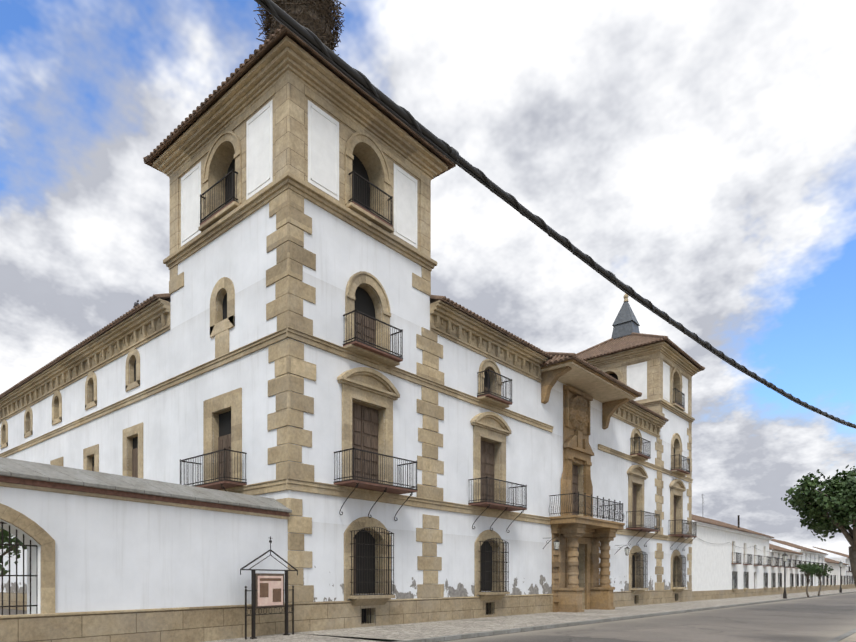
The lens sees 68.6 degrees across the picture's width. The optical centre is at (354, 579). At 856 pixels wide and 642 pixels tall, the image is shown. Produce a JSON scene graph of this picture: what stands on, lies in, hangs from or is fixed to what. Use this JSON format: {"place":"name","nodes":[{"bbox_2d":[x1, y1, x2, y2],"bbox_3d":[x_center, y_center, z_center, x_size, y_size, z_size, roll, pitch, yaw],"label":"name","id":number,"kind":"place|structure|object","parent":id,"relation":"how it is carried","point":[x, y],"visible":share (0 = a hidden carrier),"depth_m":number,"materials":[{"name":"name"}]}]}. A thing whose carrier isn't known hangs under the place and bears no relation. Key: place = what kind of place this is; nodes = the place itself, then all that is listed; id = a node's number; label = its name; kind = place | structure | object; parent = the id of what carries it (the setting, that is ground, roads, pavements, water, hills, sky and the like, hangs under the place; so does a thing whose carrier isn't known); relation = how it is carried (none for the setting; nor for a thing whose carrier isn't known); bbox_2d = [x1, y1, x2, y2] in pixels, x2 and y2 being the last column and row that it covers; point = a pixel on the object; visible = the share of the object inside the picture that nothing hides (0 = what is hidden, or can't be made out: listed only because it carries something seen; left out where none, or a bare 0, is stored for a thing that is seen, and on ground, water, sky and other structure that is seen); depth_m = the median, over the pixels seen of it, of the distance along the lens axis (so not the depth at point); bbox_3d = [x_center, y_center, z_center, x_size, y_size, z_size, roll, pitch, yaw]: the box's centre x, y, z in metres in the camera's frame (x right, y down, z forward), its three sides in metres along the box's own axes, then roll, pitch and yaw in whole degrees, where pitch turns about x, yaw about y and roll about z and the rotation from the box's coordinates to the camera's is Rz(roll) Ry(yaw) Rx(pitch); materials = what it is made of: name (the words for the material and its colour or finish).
{"place":"outdoors","nodes":[
{"label":"outdoors","id":0,"kind":"place"},
{"bbox_2d":[0,302,170,592],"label":"side wing wall","id":1,"kind":"structure","parent":0,"point":[152,413],"depth_m":29.10,"materials":[{"name":"white paint"}]},
{"bbox_2d":[0,592,855,641],"bbox_3d":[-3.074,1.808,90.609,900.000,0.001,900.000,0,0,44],"label":"asphalt ground","id":2,"kind":"structure","parent":0,"point":[822,618],"depth_m":24.16,"materials":[{"name":"grey asphalt"}]},
{"bbox_2d":[0,486,288,613],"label":"garden wall","id":3,"kind":"structure","parent":2,"relation":"on","point":[112,554],"depth_m":15.53,"materials":[{"name":"white paint"}]},
{"bbox_2d":[0,457,291,512],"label":"wall coping","id":4,"kind":"object","parent":3,"relation":"on","point":[15,468],"depth_m":15.37,"materials":[{"name":"stone"}]},
{"bbox_2d":[171,198,429,623],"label":"palace wall","id":5,"kind":"structure","parent":2,"relation":"on","point":[244,261],"depth_m":21.93,"materials":[{"name":"white paint"}]},
{"bbox_2d":[0,35,854,617],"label":"stone trim","id":6,"kind":"structure","parent":2,"relation":"on","point":[250,93],"depth_m":23.03,"materials":[{"name":"beige stone"}]},
{"bbox_2d":[179,95,419,250],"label":"palace wall","id":7,"kind":"structure","parent":6,"relation":"attached to","point":[225,153],"depth_m":23.05,"materials":[{"name":"paint"}]},
{"bbox_2d":[92,312,675,592],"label":"window shutters","id":8,"kind":"object","parent":6,"relation":"attached to","point":[364,427],"visible":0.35,"depth_m":23.05,"materials":[{"name":"brown wood"}]},
{"bbox_2d":[0,200,798,568],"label":"balcony slabs","id":9,"kind":"structure","parent":6,"relation":"attached to","point":[236,484],"depth_m":21.26,"materials":[{"name":"beige stone"}]},
{"bbox_2d":[92,154,732,622],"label":"window interiors","id":10,"kind":"object","parent":6,"relation":"attached to","point":[364,302],"depth_m":23.11,"materials":[{"name":"black"}]},
{"bbox_2d":[0,24,848,564],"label":"roof tiles","id":11,"kind":"object","parent":6,"relation":"attached to","point":[598,350],"visible":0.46,"depth_m":26.79,"materials":[{"name":"brown tile"}]},
{"bbox_2d":[253,0,345,54],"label":"stork nest","id":12,"kind":"object","parent":11,"relation":"on","point":[319,19],"visible":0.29,"depth_m":24.33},
{"bbox_2d":[611,301,639,338],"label":"spire","id":13,"kind":"structure","parent":11,"relation":"on","point":[625,323],"depth_m":49.19,"materials":[{"name":"grey metal"}]},
{"bbox_2d":[0,169,854,623],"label":"iron railings","id":14,"kind":"object","parent":6,"relation":"attached to","point":[396,341],"visible":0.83,"depth_m":23.10,"materials":[{"name":"grey metal"}]},
{"bbox_2d":[554,542,629,554],"bbox_3d":[13.471,-1.732,34.813,0.290,0.380,9.590,0,0,44],"label":"lantern glass","id":15,"kind":"object","parent":14,"relation":"attached to","point":[557,547],"visible":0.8,"depth_m":31.44,"materials":[{"name":"grey glass"}]},
{"bbox_2d":[170,73,691,416],"bbox_3d":[9.745,-14.542,37.358,7.450,3.300,41.650,0,0,44],"label":"palace ashlar","id":16,"kind":"object","parent":6,"relation":"attached to","point":[289,122],"visible":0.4,"depth_m":20.26,"materials":[{"name":"beige stone"}]},
{"bbox_2d":[181,100,848,565],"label":"white panels","id":17,"kind":"object","parent":6,"relation":"attached to","point":[323,150],"visible":0.83,"depth_m":21.46,"materials":[{"name":"paint"}]},
{"bbox_2d":[541,362,635,402],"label":"canopy soffit","id":18,"kind":"structure","parent":6,"relation":"attached to","point":[589,383],"depth_m":33.84,"materials":[{"name":"beige stone"}]},
{"bbox_2d":[541,359,637,612],"bbox_3d":[12.999,-4.502,34.156,1.920,12.620,8.600,0,0,44],"label":"entrance portal","id":19,"kind":"object","parent":6,"relation":"attached to","point":[570,532],"visible":0.96,"depth_m":33.90,"materials":[{"name":"stone"}]},
{"bbox_2d":[605,360,688,414],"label":"palace wall","id":20,"kind":"structure","parent":6,"relation":"attached to","point":[623,371],"depth_m":46.18,"materials":[{"name":"paint"}]},
{"bbox_2d":[0,585,855,641],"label":"plinth stone","id":21,"kind":"object","parent":2,"relation":"on","point":[199,625],"visible":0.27,"depth_m":19.50,"materials":[{"name":"stone"}]},
{"bbox_2d":[394,591,855,641],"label":"kerb","id":22,"kind":"structure","parent":2,"relation":"on","point":[474,635],"depth_m":24.08,"materials":[{"name":"concrete"}]},
{"bbox_2d":[649,406,690,600],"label":"palace wall","id":23,"kind":"structure","parent":2,"relation":"on","point":[675,423],"depth_m":46.34,"materials":[{"name":"white paint"}]},
{"bbox_2d":[691,524,768,590],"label":"house wall","id":24,"kind":"structure","parent":2,"relation":"on","point":[713,567],"depth_m":56.54,"materials":[{"name":"white paint"}]},
{"bbox_2d":[732,541,776,563],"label":"drainpipes","id":25,"kind":"object","parent":24,"relation":"attached to","point":[754,552],"visible":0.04,"depth_m":65.84,"materials":[{"name":"metal"}]},
{"bbox_2d":[769,552,798,587],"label":"house wall","id":26,"kind":"structure","parent":2,"relation":"on","point":[788,571],"depth_m":75.78,"materials":[{"name":"white paint"}]},
{"bbox_2d":[793,550,823,586],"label":"house wall","id":27,"kind":"structure","parent":2,"relation":"on","point":[811,560],"depth_m":90.00,"materials":[{"name":"white paint"}]},
{"bbox_2d":[796,562,821,596],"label":"street tree","id":28,"kind":"object","parent":2,"relation":"on","point":[809,569],"visible":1,"depth_m":61.71,"materials":[{"name":"green plant"}]},
{"bbox_2d":[812,564,832,595],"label":"street tree","id":29,"kind":"object","parent":2,"relation":"on","point":[819,574],"visible":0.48,"depth_m":66.65,"materials":[{"name":"green plant"}]},
{"bbox_2d":[824,564,844,585],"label":"house wall","id":30,"kind":"structure","parent":2,"relation":"on","point":[835,570],"depth_m":108.36,"materials":[{"name":"white paint"}]},
{"bbox_2d":[829,558,853,584],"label":"house wall","id":31,"kind":"structure","parent":2,"relation":"on","point":[845,561],"depth_m":118.36,"materials":[{"name":"white paint"}]},
{"bbox_2d":[827,628,855,641],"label":"kerb","id":32,"kind":"structure","parent":2,"relation":"on","point":[844,636],"depth_m":18.46,"materials":[{"name":"concrete"}]},
{"bbox_2d":[0,0,855,557],"label":"sky","id":33,"kind":"structure","parent":0,"point":[701,153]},
{"bbox_2d":[204,588,855,641],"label":"pavement","id":34,"kind":"structure","parent":0,"point":[396,632],"depth_m":23.57,"materials":[{"name":"grey concrete"}]},
{"bbox_2d":[240,536,297,639],"bbox_3d":[-2.492,0.198,18.452,0.140,2.980,2.426,0,0,36],"label":"info sign","id":35,"kind":"object","parent":34,"relation":"on","point":[267,590],"visible":1,"depth_m":18.36,"materials":[{"name":"black metal"}]},
{"bbox_2d":[782,553,787,598],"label":"street lamp","id":36,"kind":"object","parent":34,"relation":"on","point":[784,556],"visible":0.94,"depth_m":56.49,"materials":[{"name":"grey metal"}]},
{"bbox_2d":[838,561,842,592],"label":"street lamp","id":37,"kind":"object","parent":34,"relation":"on","point":[840,566],"visible":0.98,"depth_m":83.02,"materials":[{"name":"grey metal"}]},
{"bbox_2d":[430,335,658,614],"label":"palace wall","id":38,"kind":"structure","parent":0,"point":[534,459],"depth_m":30.76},
{"bbox_2d":[254,0,855,428],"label":"overhead cable","id":39,"kind":"object","parent":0,"point":[312,40],"visible":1,"depth_m":6.57,"materials":[{"name":"black rubber"}]},
{"bbox_2d":[839,633,855,641],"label":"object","id":40,"kind":"structure","parent":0,"point":[851,638],"depth_m":17.74,"materials":[{"name":"beige concrete"}]},
{"bbox_2d":[781,465,855,586],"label":"street tree","id":41,"kind":"object","parent":40,"relation":"on","point":[831,508],"visible":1,"depth_m":16.12,"materials":[{"name":"green plant"}]},
{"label":"garden ground","id":42,"kind":"structure","parent":0,"visible":0},
{"bbox_2d":[0,529,8,576],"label":"garden tree","id":43,"kind":"object","parent":42,"relation":"on","point":[5,532],"visible":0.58,"depth_m":16.47,"materials":[{"name":"green plant"}]},
{"bbox_2d":[0,527,26,563],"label":"garden tree","id":44,"kind":"object","parent":42,"relation":"on","point":[13,540],"visible":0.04,"depth_m":21.15,"materials":[{"name":"green plant"}]}
]}

